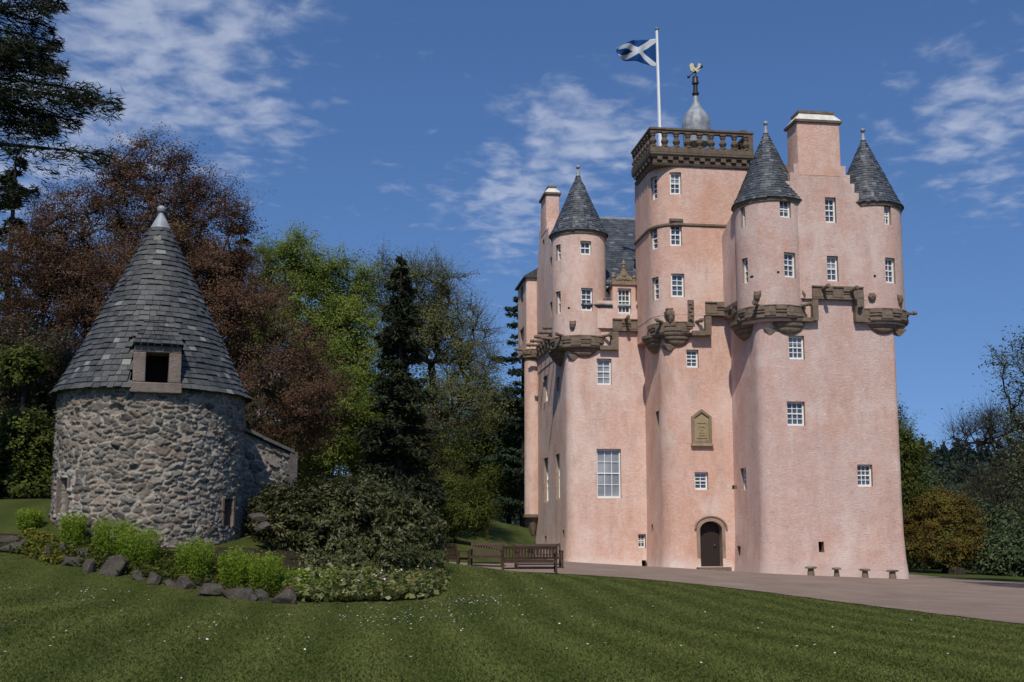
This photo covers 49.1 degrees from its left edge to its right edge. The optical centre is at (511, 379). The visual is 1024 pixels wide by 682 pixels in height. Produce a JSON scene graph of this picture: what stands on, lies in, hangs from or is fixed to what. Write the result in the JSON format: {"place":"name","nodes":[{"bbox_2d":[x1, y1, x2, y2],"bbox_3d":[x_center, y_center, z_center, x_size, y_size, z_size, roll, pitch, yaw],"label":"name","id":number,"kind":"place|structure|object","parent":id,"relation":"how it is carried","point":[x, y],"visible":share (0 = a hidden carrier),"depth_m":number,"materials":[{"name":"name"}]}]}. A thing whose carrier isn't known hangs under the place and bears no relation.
{"place":"outdoors","nodes":[
{"label":"outdoors","id":0,"kind":"place"},
{"bbox_2d":[0,498,1023,681],"bbox_3d":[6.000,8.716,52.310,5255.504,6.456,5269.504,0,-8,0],"label":"lawn","id":1,"kind":"structure","parent":0,"point":[508,534],"depth_m":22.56,"materials":[{"name":"plant"}]},
{"bbox_2d":[0,394,55,498],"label":"hedge bush","id":2,"kind":"object","parent":1,"relation":"on","point":[26,457],"visible":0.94,"depth_m":32.98,"materials":[{"name":"green plant"}]},
{"bbox_2d":[0,136,55,497],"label":"fir tree","id":3,"kind":"object","parent":1,"relation":"on","point":[15,172],"visible":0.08,"depth_m":57.54,"materials":[{"name":"green plant"}]},
{"bbox_2d":[0,338,56,416],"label":"green shrub","id":4,"kind":"object","parent":1,"relation":"on","point":[26,365],"visible":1,"depth_m":35.66,"materials":[{"name":"green plant"}]},
{"bbox_2d":[14,507,45,529],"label":"fennel plant","id":5,"kind":"object","parent":1,"relation":"on","point":[28,517],"visible":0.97,"depth_m":27.12,"materials":[{"name":"green plant"}]},
{"bbox_2d":[0,300,82,497],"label":"blossom shrub","id":6,"kind":"object","parent":1,"relation":"on","point":[44,388],"visible":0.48,"depth_m":36.96,"materials":[{"name":"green plant"}]},
{"bbox_2d":[0,0,126,215],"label":"fir tree","id":7,"kind":"object","parent":1,"relation":"on","point":[14,50],"visible":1,"depth_m":31.11,"materials":[{"name":"green plant"}]},
{"bbox_2d":[82,558,95,573],"bbox_3d":[-9.368,4.171,24.770,0.281,0.475,0.257,6,-4,21],"label":"rock","id":8,"kind":"object","parent":1,"relation":"on","point":[89,565],"visible":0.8,"depth_m":24.69,"materials":[{"name":"stone"}]},
{"bbox_2d":[132,570,144,580],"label":"rock","id":9,"kind":"object","parent":1,"relation":"on","point":[136,575],"visible":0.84,"depth_m":24.61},
{"bbox_2d":[48,205,252,547],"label":"dovecote","id":10,"kind":"structure","parent":1,"relation":"on","point":[149,392],"depth_m":27.52,"materials":[{"name":"stone"}]},
{"bbox_2d":[146,572,161,584],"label":"rock","id":11,"kind":"object","parent":1,"relation":"on","point":[154,578],"visible":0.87,"depth_m":24.37,"materials":[{"name":"stone"}]},
{"bbox_2d":[164,579,174,586],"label":"rock","id":12,"kind":"object","parent":1,"relation":"on","point":[169,583],"visible":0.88,"depth_m":24.38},
{"bbox_2d":[0,120,366,474],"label":"copper beech","id":13,"kind":"object","parent":1,"relation":"on","point":[71,274],"visible":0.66,"depth_m":45.09,"materials":[{"name":"brown plant"}]},
{"bbox_2d":[175,575,197,589],"bbox_3d":[-7.084,4.460,24.382,0.484,0.427,0.285,2,-15,-19],"label":"rock","id":14,"kind":"object","parent":1,"relation":"on","point":[184,582],"visible":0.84,"depth_m":24.30,"materials":[{"name":"stone"}]},
{"bbox_2d":[197,583,223,595],"bbox_3d":[-6.519,4.540,24.055,0.573,0.359,0.460,5,-13,-26],"label":"rock","id":15,"kind":"object","parent":1,"relation":"on","point":[211,589],"visible":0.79,"depth_m":23.92,"materials":[{"name":"stone"}]},
{"bbox_2d":[0,533,440,600],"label":"flower bed","id":16,"kind":"object","parent":1,"relation":"on","point":[287,561],"visible":0.21,"depth_m":27.18,"materials":[{"name":"plant"}]},
{"bbox_2d":[0,535,18,541],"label":"rock","id":17,"kind":"object","parent":16,"relation":"on","point":[6,538],"visible":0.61,"depth_m":26.26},
{"bbox_2d":[0,542,25,551],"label":"rock","id":18,"kind":"object","parent":16,"relation":"on","point":[13,544],"visible":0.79,"depth_m":25.68,"materials":[{"name":"stone"}]},
{"bbox_2d":[40,545,49,559],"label":"rock","id":19,"kind":"object","parent":16,"relation":"on","point":[47,549],"visible":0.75,"depth_m":25.31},
{"bbox_2d":[20,525,70,563],"bbox_3d":[-10.835,3.798,25.983,1.107,0.884,2.615,4,-9,-29],"label":"ground cover","id":20,"kind":"object","parent":16,"relation":"on","point":[29,535],"visible":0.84,"depth_m":25.85,"materials":[{"name":"plant"}]},
{"bbox_2d":[60,556,83,565],"bbox_3d":[-9.902,4.130,25.163,0.478,0.341,0.380,-5,-9,36],"label":"rock","id":21,"kind":"object","parent":16,"relation":"on","point":[67,561],"visible":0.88,"depth_m":25.02,"materials":[{"name":"stone"}]},
{"bbox_2d":[56,509,89,545],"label":"fennel plant","id":22,"kind":"object","parent":16,"relation":"on","point":[72,526],"visible":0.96,"depth_m":26.22,"materials":[{"name":"green plant"}]},
{"bbox_2d":[74,548,88,556],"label":"rock","id":23,"kind":"object","parent":16,"relation":"on","point":[83,550],"visible":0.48,"depth_m":25.63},
{"bbox_2d":[90,512,135,556],"bbox_3d":[-9.289,3.600,25.951,1.014,1.055,0.977,0,-8,0],"label":"fennel plant","id":24,"kind":"object","parent":16,"relation":"on","point":[104,535],"visible":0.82,"depth_m":25.73,"materials":[{"name":"green plant"}]},
{"bbox_2d":[98,555,127,576],"bbox_3d":[-8.843,4.172,24.796,0.564,0.627,0.400,14,-13,-18],"label":"rock","id":25,"kind":"object","parent":16,"relation":"on","point":[111,565],"visible":0.76,"depth_m":24.72,"materials":[{"name":"stone"}]},
{"bbox_2d":[0,530,279,594],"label":"ground cover","id":26,"kind":"object","parent":16,"relation":"on","point":[165,561],"visible":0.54,"depth_m":25.46,"materials":[{"name":"green plant"}]},
{"bbox_2d":[116,522,164,564],"bbox_3d":[-8.497,3.779,25.630,1.004,1.099,1.168,-2,-8,12],"label":"fennel plant","id":27,"kind":"object","parent":16,"relation":"on","point":[146,551],"visible":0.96,"depth_m":25.45,"materials":[{"name":"green plant"}]},
{"bbox_2d":[173,531,214,579],"bbox_3d":[-7.160,3.976,25.286,0.914,1.196,0.945,0,-8,0],"label":"fennel plant","id":28,"kind":"object","parent":16,"relation":"on","point":[195,560],"visible":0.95,"depth_m":25.08,"materials":[{"name":"green plant"}]},
{"bbox_2d":[213,546,251,587],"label":"fennel plant","id":29,"kind":"object","parent":16,"relation":"on","point":[238,569],"visible":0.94,"depth_m":24.80,"materials":[{"name":"green plant"}]},
{"bbox_2d":[254,521,270,531],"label":"rock","id":30,"kind":"object","parent":16,"relation":"on","point":[264,525],"visible":1,"depth_m":27.84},
{"bbox_2d":[247,513,270,521],"bbox_3d":[-6.325,3.441,28.051,0.570,0.244,0.342,4,-8,-26],"label":"rock","id":31,"kind":"object","parent":30,"relation":"on","point":[259,517],"visible":1,"depth_m":27.93,"materials":[{"name":"stone"}]},
{"bbox_2d":[246,549,285,592],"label":"shrub","id":32,"kind":"object","parent":16,"relation":"on","point":[273,570],"visible":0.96,"depth_m":24.70,"materials":[{"name":"green plant"}]},
{"bbox_2d":[270,564,342,590],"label":"border plants","id":33,"kind":"object","parent":16,"relation":"on","point":[287,575],"visible":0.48,"depth_m":25.44,"materials":[{"name":"green plant"}]},
{"bbox_2d":[241,468,455,572],"bbox_3d":[-4.407,3.851,29.086,5.791,3.253,4.243,-3,-8,24],"label":"rhododendron bush","id":34,"kind":"object","parent":16,"relation":"on","point":[316,519],"visible":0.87,"depth_m":28.79,"materials":[{"name":"green plant"}]},
{"bbox_2d":[277,562,450,602],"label":"border plants","id":35,"kind":"object","parent":16,"relation":"on","point":[425,584],"visible":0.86,"depth_m":25.50,"materials":[{"name":"green plant"}]},
{"bbox_2d":[222,587,253,599],"bbox_3d":[-5.873,4.617,24.018,0.677,0.345,0.304,-8,-6,-13],"label":"rock","id":36,"kind":"object","parent":1,"relation":"on","point":[243,593],"visible":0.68,"depth_m":23.91,"materials":[{"name":"stone"}]},
{"bbox_2d":[225,230,272,420],"bbox_3d":[-15.628,-0.196,62.407,6.641,17.458,6.169,3,-8,-23],"label":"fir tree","id":37,"kind":"object","parent":1,"relation":"on","point":[236,242],"depth_m":62.95,"materials":[{"name":"green plant"}]},
{"bbox_2d":[248,594,257,601],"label":"rock","id":38,"kind":"object","parent":1,"relation":"on","point":[253,597],"visible":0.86,"depth_m":23.83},
{"bbox_2d":[255,588,269,601],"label":"rock","id":39,"kind":"object","parent":1,"relation":"on","point":[262,595],"visible":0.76,"depth_m":23.93,"materials":[{"name":"stone"}]},
{"bbox_2d":[242,427,297,525],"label":"rubble wall","id":40,"kind":"structure","parent":1,"relation":"on","point":[266,458],"depth_m":31.67,"materials":[{"name":"stone"}]},
{"bbox_2d":[244,356,299,429],"bbox_3d":[-7.866,1.976,35.128,1.912,5.764,3.373,0,-8,0],"label":"blossom shrub","id":41,"kind":"object","parent":1,"relation":"on","point":[252,418],"visible":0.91,"depth_m":36.12,"materials":[{"name":"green plant"}]},
{"bbox_2d":[271,588,296,603],"bbox_3d":[-4.862,4.703,23.918,0.527,0.465,0.308,-9,-4,0],"label":"rock","id":42,"kind":"object","parent":1,"relation":"on","point":[287,596],"visible":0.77,"depth_m":23.82,"materials":[{"name":"stone"}]},
{"bbox_2d":[240,358,329,495],"bbox_3d":[-15.150,3.066,64.122,10.097,11.637,6.827,0,-8,0],"label":"broadleaf tree","id":43,"kind":"object","parent":1,"relation":"on","point":[298,475],"visible":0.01,"depth_m":63.00,"materials":[{"name":"green plant"}]},
{"bbox_2d":[226,217,415,489],"bbox_3d":[-10.727,-0.494,61.308,11.238,18.355,9.127,0,-8,0],"label":"broadleaf tree","id":44,"kind":"object","parent":1,"relation":"on","point":[333,302],"visible":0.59,"depth_m":60.82,"materials":[{"name":"green plant"}]},
{"bbox_2d":[297,418,417,481],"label":"broadleaf tree","id":45,"kind":"object","parent":1,"relation":"on","point":[353,470],"visible":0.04,"depth_m":69.20,"materials":[{"name":"green plant"}]},
{"bbox_2d":[332,469,410,528],"bbox_3d":[-4.531,4.012,33.700,3.108,2.740,2.129,0,-8,0],"label":"rhododendron bush","id":46,"kind":"object","parent":1,"relation":"on","point":[378,482],"visible":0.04,"depth_m":33.58,"materials":[{"name":"green plant"}]},
{"bbox_2d":[352,253,448,546],"bbox_3d":[-5.980,1.074,57.518,5.724,15.478,5.939,0,-8,0],"label":"spruce tree","id":47,"kind":"object","parent":1,"relation":"on","point":[402,447],"visible":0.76,"depth_m":56.78,"materials":[{"name":"green plant"}]},
{"bbox_2d":[352,238,518,461],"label":"oak tree","id":48,"kind":"object","parent":1,"relation":"on","point":[434,330],"visible":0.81,"depth_m":70.33,"materials":[{"name":"green plant"}]},
{"bbox_2d":[404,440,477,483],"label":"broadleaf tree","id":49,"kind":"object","parent":1,"relation":"on","point":[441,465],"visible":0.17,"depth_m":69.46,"materials":[{"name":"green plant"}]},
{"bbox_2d":[404,355,478,493],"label":"broadleaf tree","id":50,"kind":"object","parent":1,"relation":"on","point":[421,404],"visible":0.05,"depth_m":98.20,"materials":[{"name":"green plant"}]},
{"bbox_2d":[413,397,492,499],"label":"broadleaf tree","id":51,"kind":"object","parent":1,"relation":"on","point":[456,449],"visible":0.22,"depth_m":92.98,"materials":[{"name":"green plant"}]},
{"bbox_2d":[424,467,507,542],"bbox_3d":[-3.665,7.511,65.637,5.963,4.794,5.489,5,-9,-34],"label":"green shrub","id":52,"kind":"object","parent":1,"relation":"on","point":[463,510],"visible":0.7,"depth_m":64.69,"materials":[{"name":"green plant"}]},
{"bbox_2d":[2,584,964,677],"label":"daisies","id":53,"kind":"object","parent":1,"relation":"on","point":[422,616],"visible":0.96,"depth_m":21.10,"materials":[{"name":"white plant"}]},
{"bbox_2d":[447,362,520,524],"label":"broadleaf tree","id":54,"kind":"object","parent":1,"relation":"on","point":[491,472],"visible":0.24,"depth_m":90.48,"materials":[{"name":"green plant"}]},
{"bbox_2d":[467,296,527,527],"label":"cedar tree","id":55,"kind":"object","parent":1,"relation":"on","point":[516,422],"visible":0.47,"depth_m":87.31,"materials":[{"name":"green plant"}]},
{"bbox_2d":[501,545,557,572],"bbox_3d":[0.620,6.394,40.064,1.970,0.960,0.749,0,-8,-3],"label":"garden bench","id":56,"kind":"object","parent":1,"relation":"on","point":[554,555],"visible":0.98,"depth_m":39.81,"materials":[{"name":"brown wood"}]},
{"bbox_2d":[514,95,916,578],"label":"castle","id":57,"kind":"structure","parent":1,"relation":"on","point":[705,349],"depth_m":57.82,"materials":[{"name":"paint"}]},
{"bbox_2d":[546,377,547,400],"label":"window","id":58,"kind":"structure","parent":57,"relation":"in","point":[546,377],"depth_m":69.13,"materials":[{"name":"white paint"}]},
{"bbox_2d":[558,292,560,313],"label":"window","id":59,"kind":"structure","parent":57,"relation":"in","point":[559,293],"depth_m":62.63,"materials":[{"name":"white paint"}]},
{"bbox_2d":[580,241,590,254],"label":"window","id":60,"kind":"structure","parent":57,"relation":"in","point":[584,246],"depth_m":62.43,"materials":[{"name":"white paint"}]},
{"bbox_2d":[581,288,591,310],"bbox_3d":[4.102,-4.435,62.036,0.660,1.270,0.120,2,-8,-14],"label":"window","id":61,"kind":"structure","parent":57,"relation":"in","point":[586,294],"depth_m":62.06,"materials":[{"name":"white paint"}]},
{"bbox_2d":[597,359,610,384],"bbox_3d":[5.062,-0.433,62.025,0.822,1.455,0.120,1,-8,-8],"label":"window","id":62,"kind":"structure","parent":57,"relation":"in","point":[603,365],"depth_m":62.05,"materials":[{"name":"white paint"}]},
{"bbox_2d":[597,449,620,497],"bbox_3d":[5.260,5.122,61.321,1.349,2.675,0.120,1,-8,-8],"label":"window","id":63,"kind":"structure","parent":57,"relation":"in","point":[608,460],"depth_m":61.35,"materials":[{"name":"white paint"}]},
{"bbox_2d":[618,289,629,313],"bbox_3d":[6.229,-4.382,62.546,0.740,1.425,0.120,1,-8,-8],"label":"window","id":64,"kind":"structure","parent":57,"relation":"in","point":[623,294],"depth_m":62.56,"materials":[{"name":"white paint"}]},
{"bbox_2d":[638,534,644,547],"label":"window","id":65,"kind":"structure","parent":57,"relation":"in","point":[641,537],"depth_m":61.10,"materials":[{"name":"white paint"}]},
{"bbox_2d":[653,177,656,199],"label":"window","id":66,"kind":"structure","parent":57,"relation":"in","point":[654,179],"depth_m":60.14,"materials":[{"name":"white paint"}]},
{"bbox_2d":[652,230,657,249],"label":"window","id":67,"kind":"structure","parent":57,"relation":"in","point":[654,233],"depth_m":59.90,"materials":[{"name":"white paint"}]},
{"bbox_2d":[654,278,658,300],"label":"window","id":68,"kind":"structure","parent":57,"relation":"in","point":[656,281],"depth_m":59.45,"materials":[{"name":"white paint"}]},
{"bbox_2d":[655,27,661,145],"bbox_3d":[8.062,-15.675,61.595,0.314,7.822,0.260,1,-8,-8],"label":"flag pole","id":69,"kind":"object","parent":57,"relation":"on","point":[658,92],"visible":0.89,"depth_m":61.59,"materials":[{"name":"metal"}]},
{"bbox_2d":[616,39,655,66],"bbox_3d":[6.878,-18.133,61.552,2.206,1.616,0.674,1,-8,-4],"label":"flag","id":70,"kind":"object","parent":69,"relation":"attached to","point":[643,51],"visible":1,"depth_m":61.63,"materials":[{"name":"fabric"}]},
{"bbox_2d":[670,173,679,193],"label":"window","id":71,"kind":"structure","parent":57,"relation":"in","point":[674,177],"depth_m":59.55,"materials":[{"name":"white paint"}]},
{"bbox_2d":[670,227,680,245],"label":"window","id":72,"kind":"structure","parent":57,"relation":"in","point":[675,233],"depth_m":59.18,"materials":[{"name":"white paint"}]},
{"bbox_2d":[671,274,683,296],"bbox_3d":[8.663,-4.940,58.831,0.683,1.240,0.120,1,-8,-8],"label":"window","id":73,"kind":"structure","parent":57,"relation":"in","point":[677,290],"depth_m":58.85,"materials":[{"name":"white paint"}]},
{"bbox_2d":[686,350,697,367],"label":"window","id":74,"kind":"structure","parent":57,"relation":"in","point":[691,355],"depth_m":58.76,"materials":[{"name":"white paint"}]},
{"bbox_2d":[687,63,702,95],"bbox_3d":[10.322,-16.942,63.101,0.897,1.948,0.483,4,-8,-25],"label":"weathervane","id":75,"kind":"object","parent":57,"relation":"on","point":[695,81],"visible":1,"depth_m":63.01,"materials":[{"name":"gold metal"}]},
{"bbox_2d":[695,472,706,489],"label":"window","id":76,"kind":"structure","parent":57,"relation":"in","point":[700,477],"depth_m":57.99,"materials":[{"name":"white paint"}]},
{"bbox_2d":[700,521,719,565],"bbox_3d":[10.143,8.473,57.775,1.152,2.344,0.160,1,-8,-8],"label":"door","id":77,"kind":"structure","parent":57,"relation":"in","point":[709,531],"depth_m":57.75,"materials":[{"name":"brown wood"}]},
{"bbox_2d":[743,468,746,490],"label":"window","id":78,"kind":"structure","parent":57,"relation":"in","point":[745,489],"depth_m":56.95,"materials":[{"name":"white paint"}]},
{"bbox_2d":[744,259,747,283],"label":"window","id":79,"kind":"structure","parent":57,"relation":"in","point":[745,260],"depth_m":55.92,"materials":[{"name":"white paint"}]},
{"bbox_2d":[780,202,788,217],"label":"window","id":80,"kind":"structure","parent":57,"relation":"in","point":[784,207],"depth_m":55.55,"materials":[{"name":"white paint"}]},
{"bbox_2d":[784,253,793,277],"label":"window","id":81,"kind":"structure","parent":57,"relation":"in","point":[788,257],"depth_m":55.24,"materials":[{"name":"white paint"}]},
{"bbox_2d":[788,336,802,358],"bbox_3d":[13.938,-1.575,55.152,0.798,1.169,0.120,1,-8,-8],"label":"window","id":82,"kind":"structure","parent":57,"relation":"in","point":[795,342],"depth_m":55.17,"materials":[{"name":"white paint"}]},
{"bbox_2d":[787,402,803,425],"bbox_3d":[13.797,1.661,54.704,0.905,1.181,0.120,1,-8,-8],"label":"window","id":83,"kind":"structure","parent":57,"relation":"in","point":[795,412],"depth_m":54.73,"materials":[{"name":"white paint"}]},
{"bbox_2d":[825,198,834,222],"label":"window","id":84,"kind":"structure","parent":57,"relation":"in","point":[829,202],"depth_m":56.21,"materials":[{"name":"white paint"}]},
{"bbox_2d":[827,257,836,280],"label":"window","id":85,"kind":"structure","parent":57,"relation":"in","point":[831,261],"depth_m":55.82,"materials":[{"name":"white paint"}]},
{"bbox_2d":[857,465,870,486],"bbox_3d":[17.178,4.681,54.786,0.766,1.066,0.120,1,-8,-8],"label":"window","id":86,"kind":"structure","parent":57,"relation":"in","point":[864,471],"depth_m":54.81,"materials":[{"name":"white paint"}]},
{"bbox_2d":[884,207,888,224],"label":"window","id":87,"kind":"structure","parent":57,"relation":"in","point":[886,209],"depth_m":56.33,"materials":[{"name":"white paint"}]},
{"bbox_2d":[885,258,893,282],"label":"window","id":88,"kind":"structure","parent":57,"relation":"in","point":[888,262],"depth_m":55.99,"materials":[{"name":"white paint"}]},
{"bbox_2d":[898,393,945,536],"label":"broadleaf tree","id":89,"kind":"object","parent":1,"relation":"on","point":[911,450],"visible":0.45,"depth_m":77.07,"materials":[{"name":"green plant"}]},
{"bbox_2d":[903,460,954,498],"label":"broadleaf tree","id":90,"kind":"object","parent":1,"relation":"on","point":[929,475],"visible":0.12,"depth_m":128.23,"materials":[{"name":"green plant"}]},
{"bbox_2d":[906,541,978,569],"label":"hedge bush","id":91,"kind":"object","parent":1,"relation":"on","point":[912,566],"visible":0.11,"depth_m":82.14,"materials":[{"name":"green plant"}]},
{"bbox_2d":[902,484,992,572],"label":"shrub","id":92,"kind":"object","parent":1,"relation":"on","point":[944,528],"visible":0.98,"depth_m":74.11,"materials":[{"name":"brown plant"}]},
{"bbox_2d":[948,567,965,574],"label":"tree stump","id":93,"kind":"object","parent":1,"relation":"on","point":[959,571],"visible":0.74,"depth_m":72.61,"materials":[{"name":"wood"}]},
{"bbox_2d":[946,476,991,541],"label":"broadleaf tree","id":94,"kind":"object","parent":1,"relation":"on","point":[968,493],"visible":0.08,"depth_m":103.62,"materials":[{"name":"green plant"}]},
{"bbox_2d":[929,393,1023,522],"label":"bare tree","id":95,"kind":"object","parent":1,"relation":"on","point":[988,429],"visible":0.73,"depth_m":59.75,"materials":[{"name":"green plant"}]},
{"bbox_2d":[964,515,1023,576],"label":"shrub","id":96,"kind":"object","parent":1,"relation":"on","point":[1003,554],"visible":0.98,"depth_m":73.13,"materials":[{"name":"green plant"}]},
{"bbox_2d":[972,309,1023,543],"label":"lime tree","id":97,"kind":"object","parent":1,"relation":"on","point":[1016,471],"visible":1,"depth_m":46.28,"materials":[{"name":"green plant"}]},
{"bbox_2d":[974,471,1023,541],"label":"broadleaf tree","id":98,"kind":"object","parent":1,"relation":"on","point":[997,511],"visible":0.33,"depth_m":86.52,"materials":[{"name":"green plant"}]},
{"bbox_2d":[0,0,1023,479],"label":"sky","id":99,"kind":"structure","parent":0,"point":[446,123],"materials":[{"name":"blue"}]},
{"bbox_2d":[442,561,1023,622],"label":"gravel path","id":100,"kind":"structure","parent":0,"point":[991,600],"depth_m":40.52,"materials":[{"name":"gravel"}]},
{"bbox_2d":[445,543,470,564],"bbox_3d":[-2.072,6.673,42.465,0.749,0.960,0.740,6,-9,-38],"label":"garden bench","id":101,"kind":"object","parent":100,"relation":"on","point":[452,550],"visible":0.81,"depth_m":42.33,"materials":[{"name":"brown wood"}]},
{"bbox_2d":[468,542,504,566],"bbox_3d":[-1.013,6.962,44.718,1.370,0.960,0.749,-1,-8,8],"label":"garden bench","id":102,"kind":"object","parent":100,"relation":"on","point":[488,555],"visible":0.81,"depth_m":44.93,"materials":[{"name":"brown wood"}]},
{"bbox_2d":[514,543,563,567],"bbox_3d":[1.050,6.913,44.119,1.870,0.960,0.749,1,-8,-8],"label":"garden bench","id":103,"kind":"object","parent":100,"relation":"on","point":[560,558],"visible":0.59,"depth_m":44.31,"materials":[{"name":"brown wood"}]},
{"bbox_2d":[805,566,816,575],"bbox_3d":[14.091,9.024,52.802,0.555,0.475,0.472,6,-9,-37],"label":"stone stool","id":104,"kind":"object","parent":100,"relation":"on","point":[810,572],"visible":0.91,"depth_m":52.69,"materials":[{"name":"stone"}]},
{"bbox_2d":[832,567,840,576],"bbox_3d":[15.342,9.104,52.964,0.442,0.475,0.631,-3,-8,24],"label":"stone stool","id":105,"kind":"object","parent":100,"relation":"on","point":[836,571],"visible":0.91,"depth_m":52.84,"materials":[{"name":"stone"}]},
{"bbox_2d":[859,568,869,577],"bbox_3d":[16.756,9.191,53.157,0.439,0.475,0.604,5,-9,-32],"label":"stone stool","id":106,"kind":"object","parent":100,"relation":"on","point":[864,573],"visible":0.91,"depth_m":53.04,"materials":[{"name":"stone"}]},
{"bbox_2d":[886,570,898,578],"bbox_3d":[18.114,9.273,53.338,0.545,0.475,0.455,4,-9,-30],"label":"stone stool","id":107,"kind":"object","parent":100,"relation":"on","point":[892,574],"visible":0.91,"depth_m":53.23,"materials":[{"name":"stone"}]},
{"bbox_3d":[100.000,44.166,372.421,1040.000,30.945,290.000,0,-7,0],"label":"hills","id":108,"kind":"structure","parent":0,"visible":0},
{"bbox_2d":[5,437,1018,525],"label":"wood","id":109,"kind":"object","parent":108,"relation":"on","point":[946,460],"visible":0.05,"depth_m":339.41,"materials":[{"name":"green plant"}]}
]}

